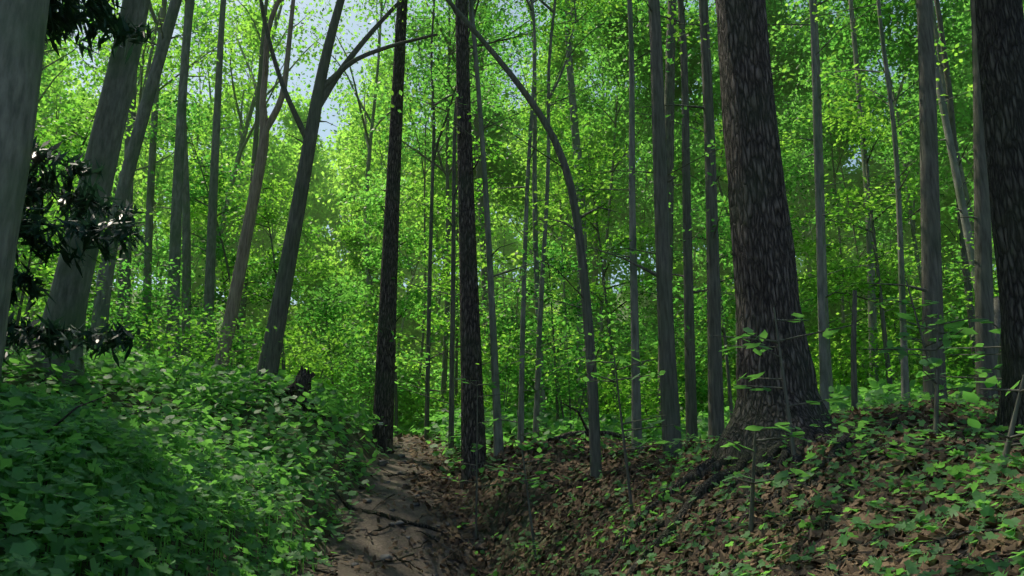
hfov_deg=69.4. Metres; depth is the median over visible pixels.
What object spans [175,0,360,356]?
tree
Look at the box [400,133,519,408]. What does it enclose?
tree sapling
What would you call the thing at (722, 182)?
tree
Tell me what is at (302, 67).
sky
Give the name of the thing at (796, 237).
tree sapling
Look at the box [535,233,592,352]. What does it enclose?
tree sapling
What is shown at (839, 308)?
tree sapling
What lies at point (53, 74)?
tree
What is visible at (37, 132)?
tree sapling
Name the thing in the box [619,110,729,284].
tree
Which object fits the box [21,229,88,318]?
tree sapling
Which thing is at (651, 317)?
shrub
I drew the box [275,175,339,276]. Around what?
tree
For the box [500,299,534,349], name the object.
tree sapling
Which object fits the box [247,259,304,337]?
tree sapling
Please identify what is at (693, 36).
blue beech tree
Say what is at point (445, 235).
tree
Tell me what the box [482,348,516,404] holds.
shrub
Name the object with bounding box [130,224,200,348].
tree sapling
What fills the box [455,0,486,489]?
pine tree
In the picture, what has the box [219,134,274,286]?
tree
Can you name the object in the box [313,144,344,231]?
tree
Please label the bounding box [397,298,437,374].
tree sapling
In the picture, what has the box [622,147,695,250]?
tree
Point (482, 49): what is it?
tree
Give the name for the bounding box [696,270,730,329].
tree sapling
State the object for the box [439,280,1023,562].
saplings
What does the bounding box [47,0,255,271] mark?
tree
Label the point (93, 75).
tree
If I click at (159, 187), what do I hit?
tree
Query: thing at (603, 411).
shrub
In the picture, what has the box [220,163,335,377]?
tree sapling
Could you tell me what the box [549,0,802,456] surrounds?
tree
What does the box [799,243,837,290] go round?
tree sapling
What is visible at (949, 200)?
tree sapling
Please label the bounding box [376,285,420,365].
tree sapling
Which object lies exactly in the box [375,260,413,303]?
tree sapling
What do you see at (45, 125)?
tree
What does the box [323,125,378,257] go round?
tree
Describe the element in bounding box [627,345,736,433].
shrub
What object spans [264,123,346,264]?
tree
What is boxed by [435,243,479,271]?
tree
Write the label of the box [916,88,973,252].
tree
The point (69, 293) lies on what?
beech tree
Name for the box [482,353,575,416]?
shrub
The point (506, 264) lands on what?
tree
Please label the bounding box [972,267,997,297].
tree sapling
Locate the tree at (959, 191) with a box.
[892,0,1001,380]
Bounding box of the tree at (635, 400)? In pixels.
[526,0,712,450]
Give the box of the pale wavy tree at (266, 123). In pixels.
[211,0,294,384]
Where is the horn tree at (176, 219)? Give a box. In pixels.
[147,0,194,361]
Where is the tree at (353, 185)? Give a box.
[312,123,400,378]
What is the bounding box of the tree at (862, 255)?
[850,160,891,264]
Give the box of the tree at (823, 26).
[769,0,913,337]
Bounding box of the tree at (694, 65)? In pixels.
[620,0,837,266]
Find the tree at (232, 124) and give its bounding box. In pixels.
[142,49,279,361]
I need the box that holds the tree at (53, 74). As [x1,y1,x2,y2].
[34,32,81,149]
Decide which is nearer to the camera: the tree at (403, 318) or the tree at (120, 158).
the tree at (403, 318)
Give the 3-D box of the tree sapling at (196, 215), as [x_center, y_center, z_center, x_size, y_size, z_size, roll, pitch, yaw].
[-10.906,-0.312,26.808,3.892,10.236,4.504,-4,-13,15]
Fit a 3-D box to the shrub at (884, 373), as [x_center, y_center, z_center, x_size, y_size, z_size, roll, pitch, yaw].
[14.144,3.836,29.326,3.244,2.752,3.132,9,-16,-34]
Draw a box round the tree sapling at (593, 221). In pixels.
[551,137,678,419]
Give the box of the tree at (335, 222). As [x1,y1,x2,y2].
[300,139,384,308]
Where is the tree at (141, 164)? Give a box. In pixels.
[70,96,174,235]
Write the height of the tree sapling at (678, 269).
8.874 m
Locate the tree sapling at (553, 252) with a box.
[505,223,608,419]
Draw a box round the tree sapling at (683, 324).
[673,299,703,346]
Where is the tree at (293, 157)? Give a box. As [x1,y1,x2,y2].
[241,130,300,318]
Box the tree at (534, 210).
[478,0,586,426]
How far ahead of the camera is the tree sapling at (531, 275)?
63.42 m
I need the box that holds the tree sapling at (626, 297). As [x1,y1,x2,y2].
[614,275,650,323]
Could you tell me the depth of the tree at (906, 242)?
64.92 m
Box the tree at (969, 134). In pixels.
[943,44,973,206]
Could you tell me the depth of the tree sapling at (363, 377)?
32.32 m
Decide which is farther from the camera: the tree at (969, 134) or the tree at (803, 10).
the tree at (803, 10)
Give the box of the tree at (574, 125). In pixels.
[479,0,593,420]
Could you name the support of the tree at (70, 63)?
on the terrain
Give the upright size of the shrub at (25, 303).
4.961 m
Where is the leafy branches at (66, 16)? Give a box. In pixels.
[3,0,156,367]
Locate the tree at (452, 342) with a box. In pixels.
[345,0,663,454]
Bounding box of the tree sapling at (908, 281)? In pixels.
[865,267,920,340]
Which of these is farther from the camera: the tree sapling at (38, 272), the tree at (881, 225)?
the tree at (881, 225)
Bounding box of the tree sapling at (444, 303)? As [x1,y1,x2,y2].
[434,281,459,342]
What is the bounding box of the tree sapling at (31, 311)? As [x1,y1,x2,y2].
[19,296,40,331]
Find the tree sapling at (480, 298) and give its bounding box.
[478,280,501,326]
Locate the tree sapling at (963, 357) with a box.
[944,299,974,383]
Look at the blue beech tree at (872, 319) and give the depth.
22.99 m
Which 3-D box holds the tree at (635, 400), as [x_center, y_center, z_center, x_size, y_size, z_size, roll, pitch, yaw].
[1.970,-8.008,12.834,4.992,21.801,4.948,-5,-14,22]
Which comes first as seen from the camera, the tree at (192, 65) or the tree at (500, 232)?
the tree at (192, 65)
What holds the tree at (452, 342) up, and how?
on the terrain
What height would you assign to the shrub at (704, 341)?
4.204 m
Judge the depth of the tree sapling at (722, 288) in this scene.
16.44 m
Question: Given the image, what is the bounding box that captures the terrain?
[0,286,1022,575]
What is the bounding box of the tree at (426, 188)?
[355,39,524,305]
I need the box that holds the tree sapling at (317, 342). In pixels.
[312,321,357,393]
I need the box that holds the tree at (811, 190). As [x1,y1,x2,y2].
[786,164,854,285]
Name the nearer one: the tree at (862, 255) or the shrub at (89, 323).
the shrub at (89, 323)
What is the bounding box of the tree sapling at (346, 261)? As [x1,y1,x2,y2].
[337,251,370,317]
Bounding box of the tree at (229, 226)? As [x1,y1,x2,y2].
[181,177,271,349]
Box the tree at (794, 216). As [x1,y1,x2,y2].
[788,153,852,244]
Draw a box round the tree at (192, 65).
[65,0,287,300]
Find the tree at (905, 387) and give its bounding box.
[769,0,996,401]
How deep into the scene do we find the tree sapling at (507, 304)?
70.82 m
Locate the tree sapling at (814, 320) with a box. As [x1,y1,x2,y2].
[798,274,848,367]
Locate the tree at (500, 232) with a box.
[476,206,522,294]
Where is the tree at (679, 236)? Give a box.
[673,132,732,272]
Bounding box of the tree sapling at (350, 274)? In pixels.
[327,257,376,361]
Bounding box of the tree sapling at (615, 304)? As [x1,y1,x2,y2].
[576,279,629,364]
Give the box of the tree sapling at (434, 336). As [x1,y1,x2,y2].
[413,288,459,369]
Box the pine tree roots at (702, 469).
[580,412,900,575]
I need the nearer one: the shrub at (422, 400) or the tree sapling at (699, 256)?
the shrub at (422, 400)
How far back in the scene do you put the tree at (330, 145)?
96.67 m
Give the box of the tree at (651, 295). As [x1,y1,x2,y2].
[585,58,678,310]
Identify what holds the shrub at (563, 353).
on the terrain
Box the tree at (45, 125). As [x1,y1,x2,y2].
[30,84,91,321]
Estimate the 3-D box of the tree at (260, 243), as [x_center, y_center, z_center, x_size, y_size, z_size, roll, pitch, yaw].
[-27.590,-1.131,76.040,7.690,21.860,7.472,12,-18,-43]
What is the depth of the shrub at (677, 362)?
24.45 m
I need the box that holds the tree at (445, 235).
[432,169,498,272]
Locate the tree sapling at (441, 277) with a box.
[399,217,527,376]
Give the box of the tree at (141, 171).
[57,65,166,218]
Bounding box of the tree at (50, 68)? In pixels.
[31,4,108,182]
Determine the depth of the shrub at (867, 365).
30.12 m
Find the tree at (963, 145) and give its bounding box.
[947,50,972,186]
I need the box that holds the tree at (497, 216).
[418,66,521,246]
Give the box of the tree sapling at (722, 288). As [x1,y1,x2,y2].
[668,183,736,418]
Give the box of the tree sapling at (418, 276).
[404,257,442,295]
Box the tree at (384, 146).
[322,51,439,339]
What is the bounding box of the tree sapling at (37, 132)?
[14,126,50,267]
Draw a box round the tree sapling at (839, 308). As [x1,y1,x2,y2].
[804,236,887,345]
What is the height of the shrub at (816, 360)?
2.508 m
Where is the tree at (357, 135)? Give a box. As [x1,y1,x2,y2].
[327,100,420,364]
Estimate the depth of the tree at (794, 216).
69.00 m
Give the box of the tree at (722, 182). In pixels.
[691,151,727,241]
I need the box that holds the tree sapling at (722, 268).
[702,237,735,335]
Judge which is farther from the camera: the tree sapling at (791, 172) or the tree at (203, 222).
the tree at (203, 222)
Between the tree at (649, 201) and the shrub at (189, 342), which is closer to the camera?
the shrub at (189, 342)
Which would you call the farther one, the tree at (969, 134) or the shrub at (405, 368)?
the tree at (969, 134)
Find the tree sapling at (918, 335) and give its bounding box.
[887,293,973,384]
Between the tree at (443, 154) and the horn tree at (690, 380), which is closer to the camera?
the horn tree at (690, 380)
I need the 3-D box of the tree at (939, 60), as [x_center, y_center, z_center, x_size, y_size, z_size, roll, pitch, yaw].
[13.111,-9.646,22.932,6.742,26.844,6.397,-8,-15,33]
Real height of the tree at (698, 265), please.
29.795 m
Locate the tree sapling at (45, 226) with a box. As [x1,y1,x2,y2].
[15,119,170,309]
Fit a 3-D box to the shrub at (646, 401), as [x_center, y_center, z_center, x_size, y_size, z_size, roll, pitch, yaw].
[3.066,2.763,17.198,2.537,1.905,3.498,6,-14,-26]
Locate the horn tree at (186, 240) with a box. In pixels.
[93,0,274,358]
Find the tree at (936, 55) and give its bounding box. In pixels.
[877,2,971,96]
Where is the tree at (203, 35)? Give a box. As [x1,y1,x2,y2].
[131,0,252,308]
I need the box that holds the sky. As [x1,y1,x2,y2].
[50,0,995,308]
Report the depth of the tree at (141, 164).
69.57 m
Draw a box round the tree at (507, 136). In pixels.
[489,98,522,311]
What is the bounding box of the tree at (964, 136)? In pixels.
[872,62,972,266]
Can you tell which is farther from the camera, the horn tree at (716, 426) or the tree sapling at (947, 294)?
the tree sapling at (947, 294)
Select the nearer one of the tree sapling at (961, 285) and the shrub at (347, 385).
the tree sapling at (961, 285)
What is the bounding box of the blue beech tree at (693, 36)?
[676,0,736,398]
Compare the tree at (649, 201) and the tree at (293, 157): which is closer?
the tree at (649, 201)
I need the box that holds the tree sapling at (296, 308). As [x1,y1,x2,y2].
[288,301,311,358]
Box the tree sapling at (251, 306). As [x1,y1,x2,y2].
[217,269,267,365]
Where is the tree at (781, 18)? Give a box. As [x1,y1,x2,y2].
[700,0,804,104]
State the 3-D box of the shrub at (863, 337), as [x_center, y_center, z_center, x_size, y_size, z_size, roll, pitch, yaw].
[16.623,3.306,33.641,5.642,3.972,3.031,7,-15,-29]
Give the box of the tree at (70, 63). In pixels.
[42,1,112,98]
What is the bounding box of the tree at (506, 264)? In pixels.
[479,230,567,334]
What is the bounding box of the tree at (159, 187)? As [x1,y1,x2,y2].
[94,102,205,328]
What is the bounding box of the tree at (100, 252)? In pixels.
[50,180,152,291]
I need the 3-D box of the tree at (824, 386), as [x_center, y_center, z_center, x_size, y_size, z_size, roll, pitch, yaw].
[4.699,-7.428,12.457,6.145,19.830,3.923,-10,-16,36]
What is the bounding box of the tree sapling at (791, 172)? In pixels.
[695,146,839,342]
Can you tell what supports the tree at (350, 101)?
on the terrain
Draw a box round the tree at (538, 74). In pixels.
[476,40,578,330]
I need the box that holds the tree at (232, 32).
[137,0,292,359]
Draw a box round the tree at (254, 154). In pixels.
[231,0,273,365]
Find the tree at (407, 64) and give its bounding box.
[339,0,507,399]
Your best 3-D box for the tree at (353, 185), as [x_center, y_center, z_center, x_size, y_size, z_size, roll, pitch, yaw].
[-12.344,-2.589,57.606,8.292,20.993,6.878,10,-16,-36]
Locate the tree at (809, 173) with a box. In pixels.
[770,40,846,257]
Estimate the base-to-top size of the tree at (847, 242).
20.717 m
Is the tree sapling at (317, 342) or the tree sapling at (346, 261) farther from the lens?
the tree sapling at (346, 261)
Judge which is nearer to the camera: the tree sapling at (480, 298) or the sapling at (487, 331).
the sapling at (487, 331)
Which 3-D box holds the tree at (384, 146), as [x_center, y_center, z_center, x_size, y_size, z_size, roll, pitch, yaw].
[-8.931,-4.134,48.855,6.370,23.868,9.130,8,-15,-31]
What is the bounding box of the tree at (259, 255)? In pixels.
[226,233,280,295]
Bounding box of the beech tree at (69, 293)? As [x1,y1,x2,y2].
[21,0,149,383]
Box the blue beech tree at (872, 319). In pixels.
[784,0,949,383]
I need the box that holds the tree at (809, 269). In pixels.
[779,30,863,282]
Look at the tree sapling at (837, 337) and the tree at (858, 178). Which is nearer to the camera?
the tree sapling at (837, 337)
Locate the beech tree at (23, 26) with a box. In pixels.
[0,0,49,404]
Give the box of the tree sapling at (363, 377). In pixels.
[340,317,408,410]
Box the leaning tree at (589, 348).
[398,0,643,480]
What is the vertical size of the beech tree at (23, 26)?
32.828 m
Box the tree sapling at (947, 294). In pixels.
[905,267,959,360]
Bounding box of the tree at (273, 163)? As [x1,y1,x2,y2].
[225,131,323,322]
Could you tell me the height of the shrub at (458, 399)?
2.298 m
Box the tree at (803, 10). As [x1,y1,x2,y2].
[778,0,855,235]
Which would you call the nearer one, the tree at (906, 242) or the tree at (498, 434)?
the tree at (498, 434)
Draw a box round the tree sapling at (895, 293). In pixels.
[848,256,921,377]
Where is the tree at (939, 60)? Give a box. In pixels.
[879,0,999,364]
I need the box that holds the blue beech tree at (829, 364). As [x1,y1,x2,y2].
[714,0,916,398]
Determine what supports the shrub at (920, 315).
on the terrain
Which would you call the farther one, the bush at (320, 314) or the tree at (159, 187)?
the tree at (159, 187)
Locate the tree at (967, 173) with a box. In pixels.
[944,146,991,224]
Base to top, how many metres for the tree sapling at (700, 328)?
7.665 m
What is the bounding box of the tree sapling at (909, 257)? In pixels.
[886,239,914,292]
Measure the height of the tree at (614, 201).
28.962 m
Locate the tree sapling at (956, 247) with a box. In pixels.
[909,210,995,314]
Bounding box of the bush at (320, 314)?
[288,269,375,406]
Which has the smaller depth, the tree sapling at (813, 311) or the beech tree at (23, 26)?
the beech tree at (23, 26)
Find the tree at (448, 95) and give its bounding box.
[345,0,557,439]
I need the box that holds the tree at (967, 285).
[879,0,992,379]
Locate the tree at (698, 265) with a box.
[693,126,792,282]
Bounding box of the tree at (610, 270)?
[557,153,647,294]
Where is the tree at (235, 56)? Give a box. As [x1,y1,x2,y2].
[188,0,301,351]
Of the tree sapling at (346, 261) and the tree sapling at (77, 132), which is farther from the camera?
the tree sapling at (346, 261)
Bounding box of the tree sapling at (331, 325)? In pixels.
[299,281,357,353]
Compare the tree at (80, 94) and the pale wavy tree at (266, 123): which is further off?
the tree at (80, 94)
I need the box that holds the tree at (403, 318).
[356,154,450,356]
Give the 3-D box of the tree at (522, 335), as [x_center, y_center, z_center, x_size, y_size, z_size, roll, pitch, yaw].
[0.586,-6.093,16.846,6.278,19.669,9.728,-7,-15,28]
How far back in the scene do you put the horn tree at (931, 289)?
9.44 m
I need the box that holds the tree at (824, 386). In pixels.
[639,0,914,413]
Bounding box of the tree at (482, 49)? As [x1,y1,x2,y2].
[383,0,560,397]
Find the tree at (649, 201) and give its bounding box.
[587,62,724,320]
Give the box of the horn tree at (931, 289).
[869,0,947,400]
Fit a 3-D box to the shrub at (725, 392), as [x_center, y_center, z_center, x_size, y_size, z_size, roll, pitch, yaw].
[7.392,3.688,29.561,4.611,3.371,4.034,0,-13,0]
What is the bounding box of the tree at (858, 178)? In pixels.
[806,112,919,271]
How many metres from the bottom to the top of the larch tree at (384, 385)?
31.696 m
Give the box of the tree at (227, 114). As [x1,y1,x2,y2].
[168,86,245,162]
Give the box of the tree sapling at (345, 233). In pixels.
[332,188,413,359]
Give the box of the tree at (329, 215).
[320,198,349,268]
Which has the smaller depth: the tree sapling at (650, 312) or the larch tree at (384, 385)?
the larch tree at (384, 385)
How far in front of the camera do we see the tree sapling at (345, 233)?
32.01 m
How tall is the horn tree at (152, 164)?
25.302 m
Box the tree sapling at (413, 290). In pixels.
[401,280,426,328]
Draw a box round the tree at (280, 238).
[273,212,283,255]
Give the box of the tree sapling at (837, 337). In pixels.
[795,234,898,382]
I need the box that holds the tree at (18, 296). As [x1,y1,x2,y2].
[10,239,21,323]
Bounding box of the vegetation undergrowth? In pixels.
[0,338,1023,575]
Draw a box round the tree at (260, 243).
[216,204,280,294]
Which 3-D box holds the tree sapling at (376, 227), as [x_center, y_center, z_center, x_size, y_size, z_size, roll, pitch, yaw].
[-4.539,0.606,25.611,4.947,10.163,2.833,-12,-17,41]
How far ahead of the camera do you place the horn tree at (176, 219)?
21.15 m
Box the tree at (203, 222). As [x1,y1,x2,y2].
[133,87,245,314]
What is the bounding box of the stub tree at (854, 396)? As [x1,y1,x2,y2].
[851,290,857,408]
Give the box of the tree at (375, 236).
[348,190,414,307]
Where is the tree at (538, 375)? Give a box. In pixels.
[482,0,677,437]
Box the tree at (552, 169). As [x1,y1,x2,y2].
[512,73,594,304]
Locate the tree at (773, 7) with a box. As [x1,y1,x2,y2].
[641,0,810,156]
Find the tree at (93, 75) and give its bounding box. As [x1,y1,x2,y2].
[56,0,175,285]
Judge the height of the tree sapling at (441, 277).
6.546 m
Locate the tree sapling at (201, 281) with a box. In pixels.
[152,255,216,330]
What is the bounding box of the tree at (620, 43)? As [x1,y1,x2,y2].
[540,0,702,402]
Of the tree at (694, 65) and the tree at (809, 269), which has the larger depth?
the tree at (809, 269)
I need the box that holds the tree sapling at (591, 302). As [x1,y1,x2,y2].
[567,273,616,341]
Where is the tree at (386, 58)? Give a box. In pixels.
[350,35,430,198]
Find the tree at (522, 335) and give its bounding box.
[447,0,712,443]
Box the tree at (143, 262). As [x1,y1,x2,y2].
[115,220,163,310]
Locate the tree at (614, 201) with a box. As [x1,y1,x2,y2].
[572,106,639,279]
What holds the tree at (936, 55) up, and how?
on the terrain
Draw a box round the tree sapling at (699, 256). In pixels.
[693,247,705,264]
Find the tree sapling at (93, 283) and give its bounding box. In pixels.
[24,197,136,322]
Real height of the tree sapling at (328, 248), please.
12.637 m
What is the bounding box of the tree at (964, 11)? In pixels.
[942,0,1023,21]
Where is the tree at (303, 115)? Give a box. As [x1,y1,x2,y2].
[271,82,340,227]
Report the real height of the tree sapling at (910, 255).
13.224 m
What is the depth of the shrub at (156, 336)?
30.26 m
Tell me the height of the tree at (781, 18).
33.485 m
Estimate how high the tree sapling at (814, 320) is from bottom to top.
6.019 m
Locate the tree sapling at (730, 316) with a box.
[680,275,735,405]
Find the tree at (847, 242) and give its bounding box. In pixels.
[792,182,865,267]
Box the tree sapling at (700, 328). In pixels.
[679,274,734,347]
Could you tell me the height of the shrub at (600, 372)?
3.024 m
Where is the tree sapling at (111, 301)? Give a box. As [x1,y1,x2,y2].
[86,287,117,327]
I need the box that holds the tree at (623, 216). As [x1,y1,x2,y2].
[586,114,650,334]
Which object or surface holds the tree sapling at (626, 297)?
on the terrain
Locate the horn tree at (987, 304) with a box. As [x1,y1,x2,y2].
[959,0,1000,399]
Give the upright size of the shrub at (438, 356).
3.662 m
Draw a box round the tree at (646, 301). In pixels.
[617,97,651,317]
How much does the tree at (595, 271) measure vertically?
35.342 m
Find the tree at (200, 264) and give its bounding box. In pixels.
[162,225,231,316]
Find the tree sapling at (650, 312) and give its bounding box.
[616,226,705,345]
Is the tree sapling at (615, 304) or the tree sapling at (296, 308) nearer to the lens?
the tree sapling at (615, 304)
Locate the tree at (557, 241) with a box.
[509,103,626,252]
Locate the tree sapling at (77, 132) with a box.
[16,92,160,333]
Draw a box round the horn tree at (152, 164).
[82,0,204,350]
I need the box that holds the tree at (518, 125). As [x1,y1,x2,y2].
[499,103,570,225]
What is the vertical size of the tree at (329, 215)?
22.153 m
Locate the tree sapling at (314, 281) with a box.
[284,250,353,369]
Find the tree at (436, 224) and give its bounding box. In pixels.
[399,73,514,374]
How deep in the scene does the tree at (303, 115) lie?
82.28 m
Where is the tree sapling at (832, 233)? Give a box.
[806,226,866,321]
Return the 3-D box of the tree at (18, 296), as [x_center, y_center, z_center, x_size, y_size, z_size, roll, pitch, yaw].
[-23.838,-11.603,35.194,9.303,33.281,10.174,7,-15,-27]
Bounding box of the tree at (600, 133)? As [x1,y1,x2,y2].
[473,0,650,398]
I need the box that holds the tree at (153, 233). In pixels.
[140,204,169,249]
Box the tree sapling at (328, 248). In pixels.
[295,243,347,319]
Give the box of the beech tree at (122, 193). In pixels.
[89,0,182,353]
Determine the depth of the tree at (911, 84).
75.53 m
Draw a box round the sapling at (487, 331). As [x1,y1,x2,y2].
[429,255,556,426]
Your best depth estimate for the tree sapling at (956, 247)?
46.17 m
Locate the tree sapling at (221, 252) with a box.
[143,90,303,363]
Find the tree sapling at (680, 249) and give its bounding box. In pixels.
[649,234,703,320]
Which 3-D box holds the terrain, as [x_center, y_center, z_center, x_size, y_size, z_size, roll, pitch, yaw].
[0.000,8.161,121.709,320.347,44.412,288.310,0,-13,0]
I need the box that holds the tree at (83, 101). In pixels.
[32,36,93,210]
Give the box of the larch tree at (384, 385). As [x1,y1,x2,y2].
[371,0,407,453]
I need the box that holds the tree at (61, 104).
[20,46,96,325]
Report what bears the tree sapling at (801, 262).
on the terrain
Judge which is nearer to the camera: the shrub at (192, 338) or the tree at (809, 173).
the shrub at (192, 338)
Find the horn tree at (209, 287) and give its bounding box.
[184,0,246,362]
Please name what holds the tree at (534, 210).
on the terrain
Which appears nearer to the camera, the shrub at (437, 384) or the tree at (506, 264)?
the shrub at (437, 384)
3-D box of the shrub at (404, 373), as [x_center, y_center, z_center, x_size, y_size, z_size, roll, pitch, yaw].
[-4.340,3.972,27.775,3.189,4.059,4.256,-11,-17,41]
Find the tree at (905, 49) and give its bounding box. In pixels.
[782,0,995,347]
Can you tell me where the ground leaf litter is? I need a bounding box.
[185,383,1023,575]
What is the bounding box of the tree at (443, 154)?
[386,9,523,269]
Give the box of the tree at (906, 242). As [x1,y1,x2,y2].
[877,170,973,267]
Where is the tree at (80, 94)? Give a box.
[68,81,99,120]
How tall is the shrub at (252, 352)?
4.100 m
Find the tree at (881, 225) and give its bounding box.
[788,19,947,318]
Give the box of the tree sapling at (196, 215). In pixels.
[153,145,271,365]
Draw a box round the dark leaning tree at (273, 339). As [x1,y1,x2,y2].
[253,0,437,400]
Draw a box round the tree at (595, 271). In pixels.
[536,3,628,328]
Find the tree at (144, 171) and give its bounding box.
[71,1,250,299]
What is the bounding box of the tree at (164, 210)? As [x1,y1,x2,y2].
[155,157,189,283]
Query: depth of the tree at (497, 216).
70.28 m
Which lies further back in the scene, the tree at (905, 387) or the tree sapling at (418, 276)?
the tree sapling at (418, 276)
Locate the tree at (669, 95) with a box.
[656,0,681,425]
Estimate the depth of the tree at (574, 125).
28.63 m
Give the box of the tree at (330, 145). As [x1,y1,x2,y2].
[280,129,340,306]
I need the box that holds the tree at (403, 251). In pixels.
[359,173,445,324]
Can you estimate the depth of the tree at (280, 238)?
112.88 m
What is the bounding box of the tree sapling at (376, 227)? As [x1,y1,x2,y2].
[324,170,438,436]
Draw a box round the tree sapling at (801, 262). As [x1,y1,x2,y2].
[796,255,806,278]
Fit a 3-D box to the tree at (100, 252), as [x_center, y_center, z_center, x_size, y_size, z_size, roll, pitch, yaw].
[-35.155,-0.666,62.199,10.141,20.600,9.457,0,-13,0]
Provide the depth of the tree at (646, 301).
87.93 m
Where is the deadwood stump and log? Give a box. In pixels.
[7,365,898,501]
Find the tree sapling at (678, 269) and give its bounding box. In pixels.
[641,255,704,349]
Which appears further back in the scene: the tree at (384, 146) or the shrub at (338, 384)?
the tree at (384, 146)
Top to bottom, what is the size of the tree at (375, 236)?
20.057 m
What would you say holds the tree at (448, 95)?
on the terrain
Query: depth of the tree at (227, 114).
87.92 m
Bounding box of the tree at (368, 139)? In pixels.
[245,0,453,407]
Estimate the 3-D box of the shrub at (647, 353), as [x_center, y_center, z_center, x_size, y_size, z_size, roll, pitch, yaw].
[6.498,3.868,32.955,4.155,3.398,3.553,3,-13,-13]
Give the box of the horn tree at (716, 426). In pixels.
[564,0,729,438]
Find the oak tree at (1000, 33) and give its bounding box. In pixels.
[975,0,1023,436]
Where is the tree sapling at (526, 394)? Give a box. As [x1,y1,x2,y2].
[485,303,559,406]
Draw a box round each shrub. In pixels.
[8,282,48,339]
[32,298,139,330]
[38,297,141,341]
[84,303,276,386]
[86,256,214,355]
[87,316,180,357]
[150,302,219,355]
[168,303,301,372]
[230,311,401,395]
[232,342,289,368]
[237,327,336,386]
[239,338,340,382]
[289,346,356,403]
[290,355,370,405]
[334,340,436,427]
[353,361,418,419]
[363,380,460,424]
[394,379,490,426]
[396,351,458,397]
[423,344,460,381]
[423,373,515,426]
[433,361,460,398]
[434,322,516,410]
[460,357,566,418]
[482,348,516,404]
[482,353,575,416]
[498,283,630,428]
[509,342,568,406]
[509,352,574,407]
[532,333,573,363]
[545,339,702,429]
[546,341,575,372]
[557,350,644,415]
[560,338,630,407]
[578,372,707,442]
[598,373,657,408]
[602,339,656,373]
[604,342,699,379]
[606,322,657,407]
[609,309,706,401]
[612,311,657,356]
[618,348,707,408]
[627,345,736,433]
[643,342,735,403]
[647,313,735,399]
[695,326,735,380]
[808,332,860,389]
[810,310,950,399]
[832,356,900,390]
[834,343,899,390]
[849,319,915,380]
[873,321,975,394]
[877,321,955,387]
[919,299,970,384]
[943,295,974,383]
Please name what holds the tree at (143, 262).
on the terrain
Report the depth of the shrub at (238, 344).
19.09 m
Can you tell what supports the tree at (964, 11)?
on the terrain
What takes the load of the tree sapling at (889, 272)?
on the terrain
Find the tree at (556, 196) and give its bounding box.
[514,75,604,334]
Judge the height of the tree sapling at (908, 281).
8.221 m
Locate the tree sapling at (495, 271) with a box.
[477,264,520,299]
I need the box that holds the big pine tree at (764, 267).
[711,0,837,465]
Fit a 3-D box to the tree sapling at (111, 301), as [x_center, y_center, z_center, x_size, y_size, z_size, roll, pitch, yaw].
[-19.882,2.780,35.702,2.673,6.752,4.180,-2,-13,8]
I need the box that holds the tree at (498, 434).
[390,0,598,457]
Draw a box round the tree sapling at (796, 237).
[690,113,853,309]
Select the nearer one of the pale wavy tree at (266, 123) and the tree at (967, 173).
the pale wavy tree at (266, 123)
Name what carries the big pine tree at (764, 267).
on the terrain
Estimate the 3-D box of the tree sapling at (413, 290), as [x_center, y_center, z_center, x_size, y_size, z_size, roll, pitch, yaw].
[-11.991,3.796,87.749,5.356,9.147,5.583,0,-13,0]
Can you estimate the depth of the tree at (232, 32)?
53.42 m
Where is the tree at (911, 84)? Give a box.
[895,60,918,101]
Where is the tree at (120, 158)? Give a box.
[112,19,208,226]
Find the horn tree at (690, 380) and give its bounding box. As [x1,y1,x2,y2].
[591,0,732,439]
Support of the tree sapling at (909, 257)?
on the terrain
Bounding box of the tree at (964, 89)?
[870,0,1023,282]
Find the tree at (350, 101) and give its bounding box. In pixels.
[321,56,419,359]
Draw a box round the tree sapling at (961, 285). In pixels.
[914,172,1002,377]
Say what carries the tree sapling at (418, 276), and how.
on the terrain
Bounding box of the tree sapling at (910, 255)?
[903,243,919,283]
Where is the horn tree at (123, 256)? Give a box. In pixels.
[116,69,139,350]
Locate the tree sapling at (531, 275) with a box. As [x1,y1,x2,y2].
[508,255,561,340]
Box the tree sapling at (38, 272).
[7,195,112,369]
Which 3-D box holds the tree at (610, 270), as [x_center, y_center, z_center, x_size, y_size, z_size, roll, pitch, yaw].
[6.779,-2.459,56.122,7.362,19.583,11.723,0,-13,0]
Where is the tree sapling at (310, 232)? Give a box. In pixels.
[278,216,354,367]
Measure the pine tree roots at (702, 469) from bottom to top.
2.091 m
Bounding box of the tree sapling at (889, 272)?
[853,251,913,342]
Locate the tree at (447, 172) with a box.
[351,0,544,414]
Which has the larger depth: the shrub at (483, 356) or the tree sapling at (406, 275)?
the tree sapling at (406, 275)
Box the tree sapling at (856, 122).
[791,70,919,390]
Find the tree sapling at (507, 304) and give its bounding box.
[498,290,520,314]
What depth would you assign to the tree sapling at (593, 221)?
24.66 m
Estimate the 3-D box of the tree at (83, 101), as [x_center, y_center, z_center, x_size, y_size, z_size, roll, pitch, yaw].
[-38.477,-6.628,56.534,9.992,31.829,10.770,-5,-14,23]
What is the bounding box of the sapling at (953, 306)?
[884,229,1000,346]
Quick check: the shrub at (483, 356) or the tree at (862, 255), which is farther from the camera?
the tree at (862, 255)
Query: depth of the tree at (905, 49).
27.28 m
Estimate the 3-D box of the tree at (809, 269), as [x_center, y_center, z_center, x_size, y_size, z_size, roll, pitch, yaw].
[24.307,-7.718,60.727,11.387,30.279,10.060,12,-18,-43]
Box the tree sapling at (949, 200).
[904,179,973,315]
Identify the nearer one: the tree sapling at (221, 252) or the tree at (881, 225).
the tree sapling at (221, 252)
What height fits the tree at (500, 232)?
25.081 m
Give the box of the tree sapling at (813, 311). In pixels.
[804,278,866,359]

